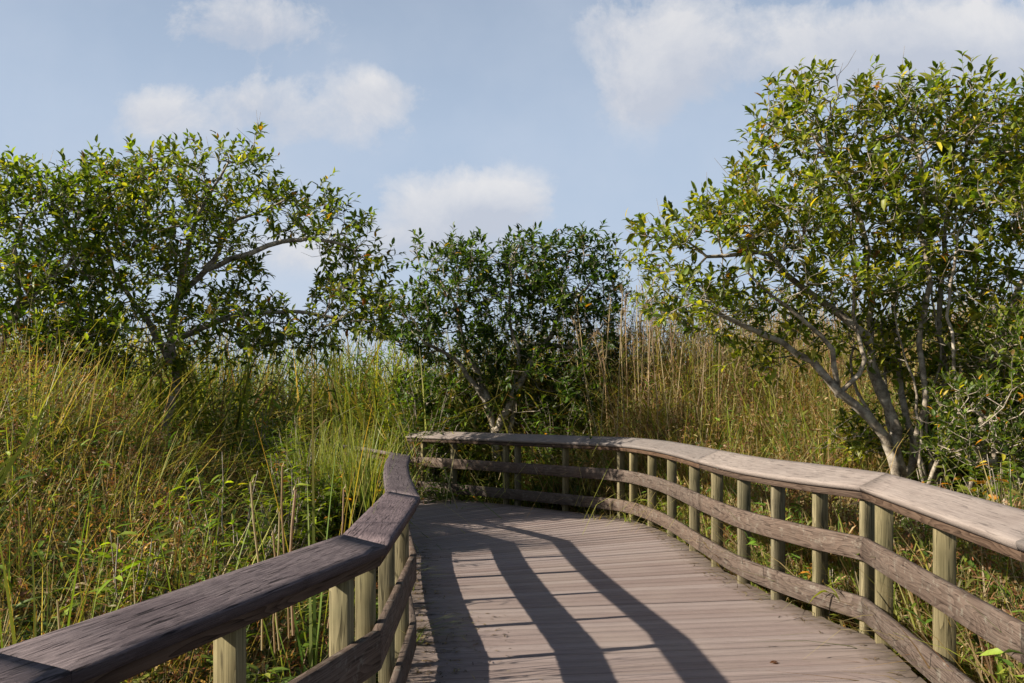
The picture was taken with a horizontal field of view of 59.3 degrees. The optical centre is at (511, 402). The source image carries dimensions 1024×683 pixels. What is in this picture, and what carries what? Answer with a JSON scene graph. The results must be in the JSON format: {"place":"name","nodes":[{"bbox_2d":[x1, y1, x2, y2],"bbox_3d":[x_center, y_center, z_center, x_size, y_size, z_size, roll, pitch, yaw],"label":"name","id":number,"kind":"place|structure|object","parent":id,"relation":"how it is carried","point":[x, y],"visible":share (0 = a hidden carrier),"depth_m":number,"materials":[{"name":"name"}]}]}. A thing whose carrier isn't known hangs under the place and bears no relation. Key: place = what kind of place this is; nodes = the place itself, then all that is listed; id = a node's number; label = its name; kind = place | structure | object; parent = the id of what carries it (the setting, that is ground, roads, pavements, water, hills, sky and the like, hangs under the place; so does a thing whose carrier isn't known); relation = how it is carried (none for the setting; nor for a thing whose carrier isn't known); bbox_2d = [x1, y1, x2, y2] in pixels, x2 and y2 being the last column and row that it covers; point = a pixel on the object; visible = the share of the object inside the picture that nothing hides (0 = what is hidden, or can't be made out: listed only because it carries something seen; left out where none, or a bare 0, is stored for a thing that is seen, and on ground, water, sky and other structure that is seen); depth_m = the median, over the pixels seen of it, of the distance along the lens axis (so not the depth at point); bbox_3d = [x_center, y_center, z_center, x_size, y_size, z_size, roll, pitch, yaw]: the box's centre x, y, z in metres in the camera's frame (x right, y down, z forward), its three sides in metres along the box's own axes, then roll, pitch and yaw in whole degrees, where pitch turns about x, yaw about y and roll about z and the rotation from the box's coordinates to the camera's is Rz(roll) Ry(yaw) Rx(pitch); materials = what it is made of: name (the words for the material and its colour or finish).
{"place":"outdoors","nodes":[
{"label":"outdoors","id":0,"kind":"place"},
{"bbox_2d":[0,0,1023,402],"label":"sky","id":1,"kind":"structure","parent":0,"point":[491,116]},
{"bbox_2d":[406,497,925,682],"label":"boardwalk","id":2,"kind":"structure","parent":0,"point":[615,600],"depth_m":7.16,"materials":[{"name":"wood"}]},
{"bbox_2d":[0,439,419,682],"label":"wooden railing","id":3,"kind":"object","parent":2,"relation":"on","point":[222,612],"visible":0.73,"depth_m":3.17,"materials":[{"name":"wood"}]},
{"bbox_2d":[413,570,456,592],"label":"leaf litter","id":4,"kind":"object","parent":2,"relation":"on","point":[423,579],"visible":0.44,"depth_m":8.06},
{"bbox_2d":[417,614,474,649],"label":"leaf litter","id":5,"kind":"object","parent":2,"relation":"on","point":[419,633],"visible":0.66,"depth_m":6.33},
{"bbox_2d":[582,506,620,520],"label":"grass tuft","id":6,"kind":"object","parent":2,"relation":"on","point":[606,515],"visible":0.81,"depth_m":13.05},
{"bbox_2d":[412,502,902,682],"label":"leaf litter","id":7,"kind":"object","parent":2,"relation":"on","point":[422,614],"visible":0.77,"depth_m":6.93,"materials":[{"name":"brown plant"}]},
{"bbox_2d":[406,431,1023,682],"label":"wooden railing","id":8,"kind":"object","parent":2,"relation":"on","point":[948,516],"visible":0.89,"depth_m":7.10,"materials":[{"name":"wood"}]},
{"label":"ground","id":9,"kind":"structure","parent":0,"visible":0},
{"bbox_2d":[0,391,87,511],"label":"weed clump","id":10,"kind":"object","parent":9,"relation":"on","point":[23,434],"visible":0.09,"depth_m":8.44,"materials":[{"name":"green plant"}]},
{"bbox_2d":[0,345,89,583],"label":"sawgrass clump","id":11,"kind":"object","parent":9,"relation":"on","point":[10,461],"visible":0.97,"depth_m":4.51,"materials":[{"name":"green plant"}]},
{"bbox_2d":[5,533,101,645],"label":"cattail clump","id":12,"kind":"object","parent":9,"relation":"on","point":[36,606],"visible":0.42,"depth_m":4.40,"materials":[{"name":"green plant"}]},
{"bbox_2d":[0,145,139,375],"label":"pond apple tree","id":13,"kind":"object","parent":9,"relation":"on","point":[15,264],"visible":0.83,"depth_m":11.89,"materials":[{"name":"green plant"}]},
{"bbox_2d":[0,466,180,682],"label":"cattail clump","id":14,"kind":"object","parent":9,"relation":"on","point":[11,617],"visible":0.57,"depth_m":3.68,"materials":[{"name":"green plant"}]},
{"bbox_2d":[50,523,176,668],"bbox_3d":[-2.271,1.522,5.174,0.834,1.627,0.808,0,0,0],"label":"weed clump","id":15,"kind":"object","parent":9,"relation":"on","point":[127,568],"visible":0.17,"depth_m":5.18,"materials":[{"name":"green plant"}]},
{"bbox_2d":[0,111,408,449],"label":"pond apple tree","id":16,"kind":"object","parent":9,"relation":"on","point":[210,213],"visible":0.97,"depth_m":12.69,"materials":[{"name":"green plant"}]},
{"bbox_2d":[128,451,289,679],"bbox_3d":[-1.606,1.276,5.108,0.723,2.108,0.999,0,0,18],"label":"cattail clump","id":17,"kind":"object","parent":9,"relation":"on","point":[187,584],"visible":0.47,"depth_m":5.05,"materials":[{"name":"green plant"}]},
{"bbox_2d":[160,449,288,582],"bbox_3d":[-2.257,1.346,6.964,1.086,1.978,0.808,0,0,0],"label":"weed clump","id":18,"kind":"object","parent":9,"relation":"on","point":[201,527],"visible":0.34,"depth_m":7.00,"materials":[{"name":"green plant"}]},
{"bbox_2d":[0,287,461,682],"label":"marsh grass","id":19,"kind":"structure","parent":9,"relation":"on","point":[126,459],"depth_m":7.56,"materials":[{"name":"plant"}]},
{"bbox_2d":[56,595,61,628],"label":"dry reed","id":20,"kind":"object","parent":19,"relation":"on","point":[58,616],"visible":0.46,"depth_m":3.10,"materials":[{"name":"beige plant"}]},
{"bbox_2d":[250,478,262,650],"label":"dry reed","id":21,"kind":"object","parent":19,"relation":"on","point":[254,529],"visible":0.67,"depth_m":4.30,"materials":[{"name":"beige plant"}]},
{"bbox_2d":[271,531,275,652],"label":"dry reed","id":22,"kind":"object","parent":19,"relation":"on","point":[273,622],"visible":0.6,"depth_m":4.10,"materials":[{"name":"beige plant"}]},
{"bbox_2d":[275,508,279,649],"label":"dry reed","id":23,"kind":"object","parent":19,"relation":"on","point":[278,555],"visible":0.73,"depth_m":4.20,"materials":[{"name":"beige plant"}]},
{"bbox_2d":[281,462,289,637],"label":"dry reed","id":24,"kind":"object","parent":19,"relation":"on","point":[283,535],"visible":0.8,"depth_m":4.40,"materials":[{"name":"beige plant"}]},
{"bbox_2d":[289,486,296,635],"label":"dry reed","id":25,"kind":"object","parent":19,"relation":"on","point":[290,550],"visible":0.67,"depth_m":4.29,"materials":[{"name":"beige plant"}]},
{"bbox_2d":[327,484,345,627],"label":"dry reed","id":26,"kind":"object","parent":19,"relation":"on","point":[341,529],"visible":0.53,"depth_m":4.50,"materials":[{"name":"beige plant"}]},
{"bbox_2d":[196,628,305,682],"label":"weed clump","id":27,"kind":"object","parent":9,"relation":"on","point":[256,668],"visible":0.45,"depth_m":4.61,"materials":[{"name":"green plant"}]},
{"bbox_2d":[226,407,302,496],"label":"leafy shrub","id":28,"kind":"object","parent":9,"relation":"on","point":[264,431],"visible":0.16,"depth_m":12.22,"materials":[{"name":"green plant"}]},
{"bbox_2d":[227,465,327,555],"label":"weed clump","id":29,"kind":"object","parent":9,"relation":"on","point":[303,538],"visible":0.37,"depth_m":8.94,"materials":[{"name":"green plant"}]},
{"bbox_2d":[241,439,348,543],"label":"leafy shrub","id":30,"kind":"object","parent":9,"relation":"on","point":[286,481],"visible":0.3,"depth_m":9.93,"materials":[{"name":"green plant"}]},
{"bbox_2d":[259,412,339,501],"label":"leafy shrub","id":31,"kind":"object","parent":9,"relation":"on","point":[286,446],"visible":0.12,"depth_m":11.51,"materials":[{"name":"green plant"}]},
{"bbox_2d":[201,440,403,682],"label":"cattail clump","id":32,"kind":"object","parent":9,"relation":"on","point":[310,641],"visible":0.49,"depth_m":5.01,"materials":[{"name":"green plant"}]},
{"bbox_2d":[243,412,364,492],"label":"sawgrass tuft","id":33,"kind":"object","parent":9,"relation":"on","point":[306,450],"visible":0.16,"depth_m":11.03,"materials":[{"name":"green plant"}]},
{"bbox_2d":[251,378,385,673],"bbox_3d":[-1.130,0.993,5.216,0.807,2.674,0.890,0,0,-20],"label":"cattail clump","id":34,"kind":"object","parent":9,"relation":"on","point":[314,596],"visible":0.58,"depth_m":5.32,"materials":[{"name":"green plant"}]},
{"bbox_2d":[310,458,340,505],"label":"leafy shrub","id":35,"kind":"object","parent":9,"relation":"on","point":[324,475],"depth_m":10.84,"materials":[{"name":"green plant"}]},
{"bbox_2d":[262,411,404,499],"bbox_3d":[-2.219,1.199,10.864,1.594,2.262,1.500,0,0,-39],"label":"sawgrass tuft","id":36,"kind":"object","parent":9,"relation":"on","point":[331,440],"visible":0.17,"depth_m":10.78,"materials":[{"name":"green plant"}]},
{"bbox_2d":[306,481,365,542],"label":"leafy shrub","id":37,"kind":"object","parent":9,"relation":"on","point":[334,521],"visible":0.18,"depth_m":9.81,"materials":[{"name":"green plant"}]},
{"bbox_2d":[299,458,381,523],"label":"leafy shrub","id":38,"kind":"object","parent":9,"relation":"on","point":[340,477],"visible":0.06,"depth_m":10.08,"materials":[{"name":"green plant"}]},
{"bbox_2d":[294,409,406,496],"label":"sawgrass tuft","id":39,"kind":"object","parent":9,"relation":"on","point":[319,456],"visible":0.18,"depth_m":10.49,"materials":[{"name":"green plant"}]},
{"bbox_2d":[297,410,421,530],"bbox_3d":[-1.729,1.183,10.339,1.443,2.294,1.570,0,0,-26],"label":"sawgrass tuft","id":40,"kind":"object","parent":9,"relation":"on","point":[351,465],"visible":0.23,"depth_m":10.10,"materials":[{"name":"green plant"}]},
{"bbox_2d":[355,483,381,583],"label":"leafy shrub","id":41,"kind":"object","parent":9,"relation":"on","point":[380,489],"visible":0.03,"depth_m":10.06,"materials":[{"name":"green plant"}]},
{"bbox_2d":[319,413,442,531],"bbox_3d":[-1.416,1.209,9.958,1.374,2.242,1.485,0,0,-22],"label":"sawgrass tuft","id":42,"kind":"object","parent":9,"relation":"on","point":[362,490],"visible":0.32,"depth_m":9.86,"materials":[{"name":"green plant"}]},
{"bbox_2d":[0,287,821,524],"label":"sawgrass","id":43,"kind":"object","parent":9,"relation":"on","point":[341,394],"visible":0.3,"depth_m":17.34,"materials":[{"name":"green plant"}]},
{"bbox_2d":[376,376,474,496],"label":"leafy shrub","id":44,"kind":"object","parent":9,"relation":"on","point":[439,450],"visible":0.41,"depth_m":16.51,"materials":[{"name":"green plant"}]},
{"bbox_2d":[416,467,484,503],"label":"leafy shrub","id":45,"kind":"object","parent":9,"relation":"on","point":[444,492],"visible":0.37,"depth_m":15.37,"materials":[{"name":"green plant"}]},
{"bbox_2d":[371,218,633,502],"bbox_3d":[-0.217,-0.604,17.428,5.097,5.758,3.269,0,0,0],"label":"pond apple tree","id":46,"kind":"object","parent":9,"relation":"on","point":[542,282],"visible":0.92,"depth_m":16.96,"materials":[{"name":"green plant"}]},
{"bbox_2d":[469,384,562,476],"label":"leafy shrub","id":47,"kind":"object","parent":9,"relation":"on","point":[483,430],"visible":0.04,"depth_m":17.67,"materials":[{"name":"green plant"}]},
{"bbox_2d":[513,389,602,475],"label":"leafy shrub","id":48,"kind":"object","parent":9,"relation":"on","point":[550,433],"visible":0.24,"depth_m":16.68,"materials":[{"name":"green plant"}]},
{"bbox_2d":[560,286,597,434],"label":"plume reed","id":49,"kind":"object","parent":9,"relation":"on","point":[581,343],"visible":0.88,"depth_m":16.44,"materials":[{"name":"beige plant"}]},
{"bbox_2d":[563,287,602,434],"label":"plume reed","id":50,"kind":"object","parent":9,"relation":"on","point":[575,347],"visible":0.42,"depth_m":16.85,"materials":[{"name":"beige plant"}]},
{"bbox_2d":[555,318,612,492],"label":"plume reed","id":51,"kind":"object","parent":9,"relation":"on","point":[578,339],"visible":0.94,"depth_m":14.62,"materials":[{"name":"beige plant"}]},
{"bbox_2d":[585,327,607,433],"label":"plume reed","id":52,"kind":"object","parent":9,"relation":"on","point":[603,358],"visible":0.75,"depth_m":16.26,"materials":[{"name":"beige plant"}]},
{"bbox_2d":[582,324,614,433],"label":"plume reed","id":53,"kind":"object","parent":9,"relation":"on","point":[605,368],"visible":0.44,"depth_m":16.81,"materials":[{"name":"beige plant"}]},
{"bbox_2d":[585,295,612,495],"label":"plume reed","id":54,"kind":"object","parent":9,"relation":"on","point":[605,364],"visible":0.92,"depth_m":14.65,"materials":[{"name":"beige plant"}]},
{"bbox_2d":[588,330,625,467],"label":"plume reed","id":55,"kind":"object","parent":9,"relation":"on","point":[600,358],"visible":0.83,"depth_m":15.14,"materials":[{"name":"beige plant"}]},
{"bbox_2d":[589,287,646,488],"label":"plume reed","id":56,"kind":"object","parent":9,"relation":"on","point":[622,299],"visible":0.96,"depth_m":14.23,"materials":[{"name":"beige plant"}]},
{"bbox_2d":[599,307,647,436],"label":"plume reed","id":57,"kind":"object","parent":9,"relation":"on","point":[623,314],"visible":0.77,"depth_m":15.00,"materials":[{"name":"beige plant"}]},
{"bbox_2d":[606,296,647,490],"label":"plume reed","id":58,"kind":"object","parent":9,"relation":"on","point":[624,310],"visible":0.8,"depth_m":14.61,"materials":[{"name":"beige plant"}]},
{"bbox_2d":[615,296,640,400],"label":"plume reed","id":59,"kind":"object","parent":9,"relation":"on","point":[631,324],"visible":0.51,"depth_m":17.81,"materials":[{"name":"beige plant"}]},
{"bbox_2d":[609,325,648,454],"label":"plume reed","id":60,"kind":"object","parent":9,"relation":"on","point":[621,371],"visible":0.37,"depth_m":15.42,"materials":[{"name":"beige plant"}]},
{"bbox_2d":[627,326,634,391],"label":"plume reed","id":61,"kind":"object","parent":9,"relation":"on","point":[631,347],"visible":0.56,"depth_m":17.43,"materials":[{"name":"beige plant"}]},
{"bbox_2d":[626,334,651,425],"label":"plume reed","id":62,"kind":"object","parent":9,"relation":"on","point":[634,367],"visible":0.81,"depth_m":15.75,"materials":[{"name":"beige plant"}]},
{"bbox_2d":[631,319,647,432],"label":"plume reed","id":63,"kind":"object","parent":9,"relation":"on","point":[644,342],"visible":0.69,"depth_m":16.00,"materials":[{"name":"beige plant"}]},
{"bbox_2d":[617,285,666,429],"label":"plume reed","id":64,"kind":"object","parent":9,"relation":"on","point":[637,345],"visible":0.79,"depth_m":15.57,"materials":[{"name":"beige plant"}]},
{"bbox_2d":[615,257,679,356],"bbox_3d":[4.017,-1.474,26.995,2.031,5.838,2.185,0,0,0],"label":"tree","id":65,"kind":"object","parent":9,"relation":"on","point":[644,297],"visible":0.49,"depth_m":26.94,"materials":[{"name":"green plant"}]},
{"bbox_2d":[635,325,659,436],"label":"plume reed","id":66,"kind":"object","parent":9,"relation":"on","point":[658,364],"visible":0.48,"depth_m":16.33,"materials":[{"name":"beige plant"}]},
{"bbox_2d":[635,336,665,429],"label":"plume reed","id":67,"kind":"object","parent":9,"relation":"on","point":[650,365],"visible":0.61,"depth_m":16.24,"materials":[{"name":"beige plant"}]},
{"bbox_2d":[629,282,672,424],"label":"plume reed","id":68,"kind":"object","parent":9,"relation":"on","point":[652,353],"visible":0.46,"depth_m":15.36,"materials":[{"name":"beige plant"}]},
{"bbox_2d":[624,318,678,454],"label":"plume reed","id":69,"kind":"object","parent":9,"relation":"on","point":[649,335],"visible":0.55,"depth_m":15.17,"materials":[{"name":"beige plant"}]},
{"bbox_2d":[640,280,663,439],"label":"plume reed","id":70,"kind":"object","parent":9,"relation":"on","point":[654,363],"visible":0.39,"depth_m":14.38,"materials":[{"name":"beige plant"}]},
{"bbox_2d":[635,295,672,460],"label":"plume reed","id":71,"kind":"object","parent":9,"relation":"on","point":[648,352],"visible":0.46,"depth_m":16.15,"materials":[{"name":"beige plant"}]},
{"bbox_2d":[638,317,671,419],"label":"plume reed","id":72,"kind":"object","parent":9,"relation":"on","point":[666,344],"visible":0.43,"depth_m":17.11,"materials":[{"name":"beige plant"}]},
{"bbox_2d":[657,285,665,381],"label":"plume reed","id":73,"kind":"object","parent":9,"relation":"on","point":[663,328],"visible":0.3,"depth_m":17.82,"materials":[{"name":"beige plant"}]},
{"bbox_2d":[644,496,684,532],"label":"leafy shrub","id":74,"kind":"object","parent":9,"relation":"on","point":[665,512],"visible":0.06,"depth_m":12.83,"materials":[{"name":"green plant"}]},
{"bbox_2d":[651,305,689,439],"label":"plume reed","id":75,"kind":"object","parent":9,"relation":"on","point":[657,329],"visible":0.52,"depth_m":14.22,"materials":[{"name":"beige plant"}]},
{"bbox_2d":[648,320,694,416],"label":"plume reed","id":76,"kind":"object","parent":9,"relation":"on","point":[673,359],"visible":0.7,"depth_m":15.97,"materials":[{"name":"beige plant"}]},
{"bbox_2d":[666,342,687,435],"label":"plume reed","id":77,"kind":"object","parent":9,"relation":"on","point":[679,372],"visible":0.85,"depth_m":15.37,"materials":[{"name":"beige plant"}]},
{"bbox_2d":[650,334,708,426],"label":"plume reed","id":78,"kind":"object","parent":9,"relation":"on","point":[674,368],"visible":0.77,"depth_m":15.96,"materials":[{"name":"beige plant"}]},
{"bbox_2d":[665,306,696,430],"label":"plume reed","id":79,"kind":"object","parent":9,"relation":"on","point":[672,349],"visible":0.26,"depth_m":16.47,"materials":[{"name":"beige plant"}]},
{"bbox_2d":[358,245,1023,682],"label":"reed bed","id":80,"kind":"object","parent":9,"relation":"on","point":[792,431],"visible":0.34,"depth_m":13.44,"materials":[{"name":"green plant"}]},
{"bbox_2d":[684,329,707,416],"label":"plume reed","id":81,"kind":"object","parent":9,"relation":"on","point":[700,356],"visible":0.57,"depth_m":15.67,"materials":[{"name":"beige plant"}]},
{"bbox_2d":[688,341,722,438],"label":"plume reed","id":82,"kind":"object","parent":9,"relation":"on","point":[708,349],"visible":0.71,"depth_m":14.44,"materials":[{"name":"beige plant"}]},
{"bbox_2d":[687,342,730,443],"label":"plume reed","id":83,"kind":"object","parent":9,"relation":"on","point":[703,365],"visible":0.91,"depth_m":14.12,"materials":[{"name":"beige plant"}]},
{"bbox_2d":[673,270,759,331],"bbox_3d":[6.953,-1.395,30.104,3.178,5.986,2.128,0,0,-14],"label":"tree","id":84,"kind":"object","parent":9,"relation":"on","point":[708,304],"visible":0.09,"depth_m":29.96,"materials":[{"name":"green plant"}]},
{"bbox_2d":[707,338,729,400],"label":"plume reed","id":85,"kind":"object","parent":9,"relation":"on","point":[712,359],"visible":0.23,"depth_m":16.50,"materials":[{"name":"beige plant"}]},
{"bbox_2d":[701,309,742,447],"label":"plume reed","id":86,"kind":"object","parent":9,"relation":"on","point":[718,375],"visible":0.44,"depth_m":14.33,"materials":[{"name":"beige plant"}]},
{"bbox_2d":[717,347,753,417],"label":"plume reed","id":87,"kind":"object","parent":9,"relation":"on","point":[723,372],"visible":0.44,"depth_m":15.13,"materials":[{"name":"beige plant"}]},
{"bbox_2d":[724,320,754,409],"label":"plume reed","id":88,"kind":"object","parent":9,"relation":"on","point":[739,358],"visible":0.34,"depth_m":15.60,"materials":[{"name":"beige plant"}]},
{"bbox_2d":[723,337,764,446],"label":"plume reed","id":89,"kind":"object","parent":9,"relation":"on","point":[743,382],"visible":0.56,"depth_m":14.45,"materials":[{"name":"beige plant"}]},
{"bbox_2d":[737,300,779,451],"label":"plume reed","id":90,"kind":"object","parent":9,"relation":"on","point":[752,364],"visible":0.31,"depth_m":14.83,"materials":[{"name":"beige plant"}]},
{"bbox_2d":[755,290,788,419],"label":"plume reed","id":91,"kind":"object","parent":9,"relation":"on","point":[779,367],"visible":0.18,"depth_m":14.43,"materials":[{"name":"beige plant"}]},
{"bbox_2d":[765,285,810,432],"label":"plume reed","id":92,"kind":"object","parent":9,"relation":"on","point":[798,360],"visible":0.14,"depth_m":14.96,"materials":[{"name":"beige plant"}]},
{"bbox_2d":[606,46,1023,522],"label":"pond apple tree","id":93,"kind":"object","parent":9,"relation":"on","point":[900,210],"visible":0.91,"depth_m":10.01,"materials":[{"name":"green plant"}]},
{"bbox_2d":[797,561,858,629],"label":"leafy shrub","id":94,"kind":"object","parent":9,"relation":"on","point":[802,573],"visible":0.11,"depth_m":7.54,"materials":[{"name":"green plant"}]},
{"bbox_2d":[896,593,922,655],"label":"leafy shrub","id":95,"kind":"object","parent":9,"relation":"on","point":[905,616],"visible":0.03,"depth_m":6.98,"materials":[{"name":"green plant"}]},
{"bbox_2d":[893,468,962,548],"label":"leafy shrub","id":96,"kind":"object","parent":9,"relation":"on","point":[958,478],"visible":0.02,"depth_m":9.56,"materials":[{"name":"green plant"}]},
{"bbox_2d":[853,297,1023,507],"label":"pond apple tree","id":97,"kind":"object","parent":9,"relation":"on","point":[975,435],"visible":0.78,"depth_m":8.85,"materials":[{"name":"green plant"}]},
{"bbox_2d":[892,417,940,451],"bbox_3d":[4.613,0.338,10.176,0.791,0.427,0.828,0,0,-26],"label":"bromeliad","id":98,"kind":"object","parent":97,"relation":"attached to","point":[931,436],"visible":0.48,"depth_m":10.13,"materials":[{"name":"green plant"}]},
{"bbox_2d":[949,452,988,477],"bbox_3d":[4.750,0.582,9.229,0.812,0.365,0.758,0,0,-37],"label":"bromeliad","id":99,"kind":"object","parent":97,"relation":"attached to","point":[973,469],"visible":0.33,"depth_m":9.18,"materials":[{"name":"green plant"}]},
{"bbox_2d":[875,382,1021,489],"bbox_3d":[5.775,0.913,11.571,2.298,2.847,1.907,0,0,0],"label":"leafy shrub","id":100,"kind":"object","parent":9,"relation":"on","point":[923,451],"visible":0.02,"depth_m":11.41,"materials":[{"name":"green plant"}]},
{"bbox_2d":[916,454,1023,562],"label":"leafy shrub","id":101,"kind":"object","parent":9,"relation":"on","point":[1004,480],"visible":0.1,"depth_m":8.02,"materials":[{"name":"green plant"}]},
{"bbox_2d":[921,554,1023,647],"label":"leafy shrub","id":102,"kind":"object","parent":9,"relation":"on","point":[992,557],"visible":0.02,"depth_m":6.47,"materials":[{"name":"green plant"}]},
{"bbox_2d":[939,356,1023,501],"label":"leafy shrub","id":103,"kind":"object","parent":9,"relation":"on","point":[966,473],"visible":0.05,"depth_m":10.54,"materials":[{"name":"green plant"}]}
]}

